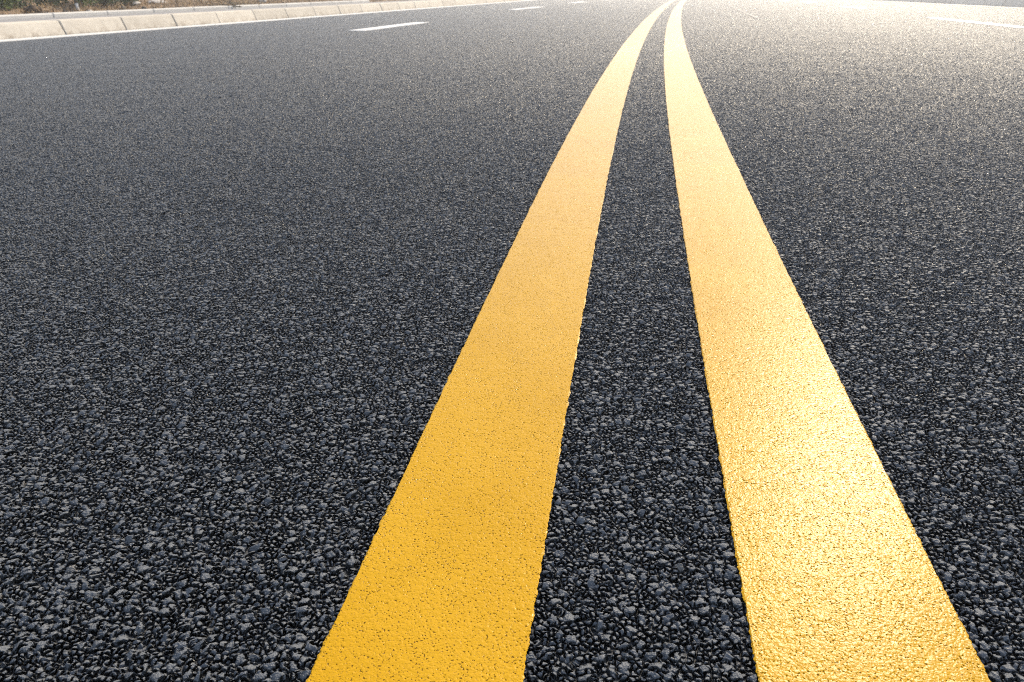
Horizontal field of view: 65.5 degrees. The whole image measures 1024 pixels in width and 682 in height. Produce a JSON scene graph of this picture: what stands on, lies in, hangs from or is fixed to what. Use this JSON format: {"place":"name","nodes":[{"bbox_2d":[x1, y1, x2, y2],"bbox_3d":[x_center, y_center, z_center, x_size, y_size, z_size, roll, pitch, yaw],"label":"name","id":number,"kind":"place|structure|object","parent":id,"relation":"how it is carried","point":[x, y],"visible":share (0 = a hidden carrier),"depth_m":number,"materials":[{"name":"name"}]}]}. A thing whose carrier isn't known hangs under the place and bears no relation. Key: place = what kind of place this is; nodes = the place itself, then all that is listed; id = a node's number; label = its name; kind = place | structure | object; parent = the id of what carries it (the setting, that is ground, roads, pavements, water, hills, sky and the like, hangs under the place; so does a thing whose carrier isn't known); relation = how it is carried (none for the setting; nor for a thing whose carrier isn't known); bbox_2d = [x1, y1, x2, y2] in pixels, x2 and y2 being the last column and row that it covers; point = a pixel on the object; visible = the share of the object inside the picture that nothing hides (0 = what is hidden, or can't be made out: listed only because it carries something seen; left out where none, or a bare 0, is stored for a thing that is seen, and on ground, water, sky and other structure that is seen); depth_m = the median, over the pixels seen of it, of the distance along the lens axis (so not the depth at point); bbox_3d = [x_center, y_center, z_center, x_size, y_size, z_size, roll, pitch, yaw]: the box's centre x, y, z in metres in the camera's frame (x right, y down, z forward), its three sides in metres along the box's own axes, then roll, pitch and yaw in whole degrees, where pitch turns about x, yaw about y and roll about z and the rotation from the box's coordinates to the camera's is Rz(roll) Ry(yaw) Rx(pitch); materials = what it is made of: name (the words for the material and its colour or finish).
{"place":"outdoors","nodes":[
{"label":"outdoors","id":0,"kind":"place"},
{"bbox_2d":[0,0,405,14],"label":"dirt bank","id":1,"kind":"structure","parent":0,"point":[9,12],"depth_m":12.21,"materials":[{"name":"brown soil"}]},
{"bbox_2d":[0,0,21,10],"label":"shrub","id":2,"kind":"object","parent":1,"relation":"on","point":[8,5],"visible":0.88,"depth_m":10.26,"materials":[{"name":"green plant"}]},
{"bbox_2d":[12,0,35,7],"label":"shrub","id":3,"kind":"object","parent":1,"relation":"on","point":[20,2],"visible":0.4,"depth_m":10.55,"materials":[{"name":"green plant"}]},
{"bbox_2d":[0,13,52,19],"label":"edging stone","id":4,"kind":"object","parent":1,"relation":"on","point":[25,16],"visible":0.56,"depth_m":9.84,"materials":[{"name":"concrete"}]},
{"bbox_2d":[23,5,41,12],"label":"dirt clod","id":5,"kind":"object","parent":1,"relation":"on","point":[29,8],"visible":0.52,"depth_m":10.44,"materials":[{"name":"brown soil"}]},
{"bbox_2d":[30,0,69,5],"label":"shrub","id":6,"kind":"object","parent":1,"relation":"on","point":[54,2],"visible":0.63,"depth_m":11.34,"materials":[{"name":"green plant"}]},
{"bbox_2d":[74,0,79,10],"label":"stake","id":7,"kind":"object","parent":1,"relation":"on","point":[76,4],"visible":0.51,"depth_m":11.29,"materials":[{"name":"white paint"}]},
{"bbox_2d":[51,11,106,17],"bbox_3d":[-5.839,-4.279,10.737,0.154,0.294,0.985,6,25,13],"label":"edging stone","id":8,"kind":"object","parent":1,"relation":"on","point":[74,14],"visible":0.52,"depth_m":10.62,"materials":[{"name":"concrete"}]},
{"bbox_2d":[74,0,99,6],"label":"shrub","id":9,"kind":"object","parent":1,"relation":"on","point":[84,2],"visible":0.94,"depth_m":11.51,"materials":[{"name":"green plant"}]},
{"bbox_2d":[78,0,126,5],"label":"shrub","id":10,"kind":"object","parent":1,"relation":"on","point":[102,2],"visible":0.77,"depth_m":11.99,"materials":[{"name":"green plant"}]},
{"bbox_2d":[116,0,138,3],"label":"shrub","id":11,"kind":"object","parent":1,"relation":"on","point":[130,1],"visible":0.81,"depth_m":12.47,"materials":[{"name":"green plant"}]},
{"bbox_2d":[106,9,153,14],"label":"edging stone","id":12,"kind":"object","parent":1,"relation":"on","point":[115,12],"visible":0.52,"depth_m":11.52,"materials":[{"name":"concrete"}]},
{"bbox_2d":[148,0,165,3],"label":"rubble","id":13,"kind":"object","parent":1,"relation":"on","point":[157,1],"visible":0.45,"depth_m":13.47,"materials":[{"name":"white stone"}]},
{"bbox_2d":[153,7,193,12],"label":"edging stone","id":14,"kind":"object","parent":1,"relation":"on","point":[156,10],"visible":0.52,"depth_m":12.40,"materials":[{"name":"concrete"}]},
{"bbox_2d":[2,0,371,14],"bbox_3d":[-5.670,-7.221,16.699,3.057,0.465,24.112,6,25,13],"label":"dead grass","id":15,"kind":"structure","parent":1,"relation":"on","point":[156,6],"depth_m":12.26,"materials":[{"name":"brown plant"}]},
{"bbox_2d":[193,6,228,10],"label":"edging stone","id":16,"kind":"object","parent":1,"relation":"on","point":[209,8],"visible":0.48,"depth_m":13.29,"materials":[{"name":"concrete"}]},
{"bbox_2d":[228,5,258,8],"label":"edging stone","id":17,"kind":"object","parent":1,"relation":"on","point":[246,6],"visible":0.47,"depth_m":14.21,"materials":[{"name":"concrete"}]},
{"bbox_2d":[253,3,285,7],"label":"edging stone","id":18,"kind":"object","parent":1,"relation":"on","point":[271,5],"visible":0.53,"depth_m":15.04,"materials":[{"name":"concrete"}]},
{"bbox_2d":[283,2,310,5],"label":"edging stone","id":19,"kind":"object","parent":1,"relation":"on","point":[298,4],"visible":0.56,"depth_m":15.92,"materials":[{"name":"concrete"}]},
{"bbox_2d":[310,1,331,4],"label":"edging stone","id":20,"kind":"object","parent":1,"relation":"on","point":[319,3],"visible":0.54,"depth_m":16.80,"materials":[{"name":"concrete"}]},
{"bbox_2d":[329,1,351,3],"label":"edging stone","id":21,"kind":"object","parent":1,"relation":"on","point":[338,2],"visible":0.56,"depth_m":17.66,"materials":[{"name":"concrete"}]},
{"bbox_2d":[350,0,369,2],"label":"edging stone","id":22,"kind":"object","parent":1,"relation":"on","point":[358,1],"visible":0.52,"depth_m":18.56,"materials":[{"name":"concrete"}]},
{"bbox_2d":[0,0,425,21],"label":"pavement","id":23,"kind":"structure","parent":0,"point":[17,20],"depth_m":11.99,"materials":[{"name":"grey concrete"}]},
{"bbox_2d":[180,0,263,7],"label":"dead branch","id":24,"kind":"object","parent":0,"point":[232,4],"visible":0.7,"depth_m":13.87,"materials":[{"name":"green plant"}]},
{"bbox_2d":[210,0,281,5],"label":"dead branch","id":25,"kind":"object","parent":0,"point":[243,1],"visible":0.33,"depth_m":14.83,"materials":[{"name":"brown wood"}]},
{"bbox_2d":[0,0,1023,681],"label":"road","id":26,"kind":"structure","parent":0,"point":[248,274],"depth_m":1.46,"materials":[{"name":"grey asphalt"}]},
{"bbox_2d":[0,20,65,39],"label":"kerb stone","id":27,"kind":"object","parent":26,"relation":"on","point":[22,29],"visible":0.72,"depth_m":8.74,"materials":[{"name":"beige concrete"}]},
{"bbox_2d":[53,17,125,34],"bbox_3d":[-5.134,-3.790,9.653,0.264,0.225,1.032,6,25,13],"label":"kerb stone","id":28,"kind":"object","parent":26,"relation":"on","point":[86,25],"visible":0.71,"depth_m":9.57,"materials":[{"name":"beige concrete"}]},
{"bbox_2d":[113,14,175,29],"bbox_3d":[-4.878,-4.198,10.565,0.264,0.225,1.032,6,25,13],"label":"kerb stone","id":29,"kind":"object","parent":26,"relation":"on","point":[133,22],"visible":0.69,"depth_m":10.49,"materials":[{"name":"beige concrete"}]},
{"bbox_2d":[170,12,219,25],"bbox_3d":[-4.617,-4.607,11.477,0.264,0.225,1.032,6,25,13],"label":"kerb stone","id":30,"kind":"object","parent":26,"relation":"on","point":[191,18],"visible":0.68,"depth_m":11.39,"materials":[{"name":"beige concrete"}]},
{"bbox_2d":[212,10,255,22],"bbox_3d":[-4.364,-5.013,12.391,0.264,0.225,1.032,6,25,13],"label":"kerb stone","id":31,"kind":"object","parent":26,"relation":"on","point":[234,16],"visible":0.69,"depth_m":12.31,"materials":[{"name":"beige concrete"}]},
{"bbox_2d":[0,0,530,41],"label":"edge line","id":32,"kind":"object","parent":26,"relation":"on","point":[61,36],"visible":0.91,"depth_m":11.19,"materials":[{"name":"white paint"}]},
{"bbox_2d":[248,8,287,19],"bbox_3d":[-4.110,-5.424,13.303,0.264,0.225,1.032,6,25,13],"label":"kerb stone","id":33,"kind":"object","parent":26,"relation":"on","point":[269,13],"visible":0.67,"depth_m":13.22,"materials":[{"name":"beige concrete"}]},
{"bbox_2d":[283,7,315,17],"bbox_3d":[-3.853,-5.830,14.216,0.264,0.225,1.032,6,25,13],"label":"kerb stone","id":34,"kind":"object","parent":26,"relation":"on","point":[292,12],"visible":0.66,"depth_m":14.16,"materials":[{"name":"beige concrete"}]},
{"bbox_2d":[307,5,339,15],"bbox_3d":[-3.598,-6.240,15.128,0.264,0.225,1.032,6,25,13],"label":"kerb stone","id":35,"kind":"object","parent":26,"relation":"on","point":[326,10],"visible":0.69,"depth_m":15.04,"materials":[{"name":"beige concrete"}]},
{"bbox_2d":[332,4,361,13],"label":"kerb stone","id":36,"kind":"object","parent":26,"relation":"on","point":[349,8],"visible":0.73,"depth_m":15.96,"materials":[{"name":"beige concrete"}]},
{"bbox_2d":[359,3,381,11],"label":"kerb stone","id":37,"kind":"object","parent":26,"relation":"on","point":[369,7],"visible":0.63,"depth_m":16.91,"materials":[{"name":"beige concrete"}]},
{"bbox_2d":[348,22,428,30],"bbox_3d":[-1.665,-4.380,11.082,0.238,0.008,2.473,6,25,12],"label":"lane marking","id":38,"kind":"object","parent":26,"relation":"on","point":[387,26],"visible":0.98,"depth_m":10.93,"materials":[{"name":"white paint"}]},
{"bbox_2d":[379,2,399,10],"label":"kerb stone","id":39,"kind":"object","parent":26,"relation":"on","point":[386,6],"visible":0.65,"depth_m":17.81,"materials":[{"name":"beige concrete"}]},
{"bbox_2d":[397,2,415,9],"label":"kerb stone","id":40,"kind":"object","parent":26,"relation":"on","point":[406,5],"visible":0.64,"depth_m":18.70,"materials":[{"name":"beige concrete"}]},
{"bbox_2d":[406,1,429,7],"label":"kerb stone","id":41,"kind":"object","parent":26,"relation":"on","point":[421,4],"visible":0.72,"depth_m":19.58,"materials":[{"name":"beige concrete"}]},
{"bbox_2d":[426,0,442,6],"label":"kerb stone","id":42,"kind":"object","parent":26,"relation":"on","point":[435,3],"visible":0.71,"depth_m":20.54,"materials":[{"name":"beige concrete"}]},
{"bbox_2d":[441,0,455,5],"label":"kerb stone","id":43,"kind":"object","parent":26,"relation":"on","point":[448,2],"visible":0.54,"depth_m":21.45,"materials":[{"name":"beige concrete"}]},
{"bbox_2d":[454,0,466,4],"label":"kerb stone","id":44,"kind":"object","parent":26,"relation":"on","point":[460,2],"visible":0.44,"depth_m":22.37,"materials":[{"name":"beige concrete"}]},
{"bbox_2d":[466,0,476,4],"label":"kerb stone","id":45,"kind":"object","parent":26,"relation":"on","point":[468,2],"visible":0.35,"depth_m":23.26,"materials":[{"name":"beige concrete"}]},
{"bbox_2d":[476,0,486,3],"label":"kerb stone","id":46,"kind":"object","parent":26,"relation":"on","point":[480,1],"visible":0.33,"depth_m":24.14,"materials":[{"name":"beige concrete"}]},
{"bbox_2d":[306,0,674,681],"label":"yellow line","id":47,"kind":"object","parent":26,"relation":"on","point":[444,584],"visible":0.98,"depth_m":0.94,"materials":[{"name":"yellow paint"}]},
{"bbox_2d":[508,7,539,9],"bbox_3d":[0.373,-8.133,19.466,0.238,0.008,2.687,7,25,15],"label":"lane marking","id":48,"kind":"object","parent":26,"relation":"on","point":[523,8],"visible":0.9,"depth_m":19.12,"materials":[{"name":"white paint"}]},
{"bbox_2d":[736,9,759,18],"bbox_3d":[4.688,-6.546,15.920,0.058,0.008,5.656,4,25,10],"label":"faint mark","id":49,"kind":"object","parent":26,"relation":"on","point":[748,14],"visible":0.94,"depth_m":15.29,"materials":[{"name":"paint"}]},
{"bbox_2d":[664,0,990,681],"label":"yellow line","id":50,"kind":"object","parent":26,"relation":"on","point":[841,581],"visible":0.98,"depth_m":0.94,"materials":[{"name":"yellow paint"}]},
{"bbox_2d":[835,6,867,8],"bbox_3d":[8.616,-8.463,20.203,0.238,0.008,1.909,1,24,3],"label":"lane marking","id":51,"kind":"object","parent":26,"relation":"on","point":[851,7],"visible":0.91,"depth_m":19.95,"materials":[{"name":"white paint"}]},
{"bbox_2d":[908,0,921,2],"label":"concrete block","id":52,"kind":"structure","parent":26,"relation":"on","point":[918,1],"depth_m":25.64,"materials":[{"name":"white concrete"}]},
{"bbox_2d":[921,0,935,2],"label":"concrete block","id":53,"kind":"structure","parent":26,"relation":"on","point":[928,1],"depth_m":24.80,"materials":[{"name":"white concrete"}]},
{"bbox_2d":[935,0,950,3],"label":"concrete block","id":54,"kind":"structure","parent":26,"relation":"on","point":[943,1],"depth_m":23.87,"materials":[{"name":"white concrete"}]},
{"bbox_2d":[865,0,1023,8],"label":"edge line","id":55,"kind":"object","parent":26,"relation":"on","point":[945,4],"visible":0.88,"depth_m":22.94,"materials":[{"name":"white paint"}]},
{"bbox_2d":[950,0,967,4],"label":"concrete block","id":56,"kind":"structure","parent":26,"relation":"on","point":[961,2],"depth_m":22.93,"materials":[{"name":"white concrete"}]},
{"bbox_2d":[966,0,985,5],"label":"concrete block","id":57,"kind":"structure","parent":26,"relation":"on","point":[976,2],"depth_m":22.02,"materials":[{"name":"white concrete"}]},
{"bbox_2d":[930,18,1023,27],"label":"lane marking","id":58,"kind":"object","parent":26,"relation":"on","point":[1003,25],"visible":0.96,"depth_m":11.79,"materials":[{"name":"white paint"}]},
{"bbox_2d":[983,0,1005,6],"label":"concrete block","id":59,"kind":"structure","parent":26,"relation":"on","point":[999,3],"depth_m":21.12,"materials":[{"name":"white concrete"}]},
{"bbox_2d":[1003,0,1023,7],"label":"concrete block","id":60,"kind":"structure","parent":26,"relation":"on","point":[1014,3],"depth_m":20.23,"materials":[{"name":"white concrete"}]}
]}

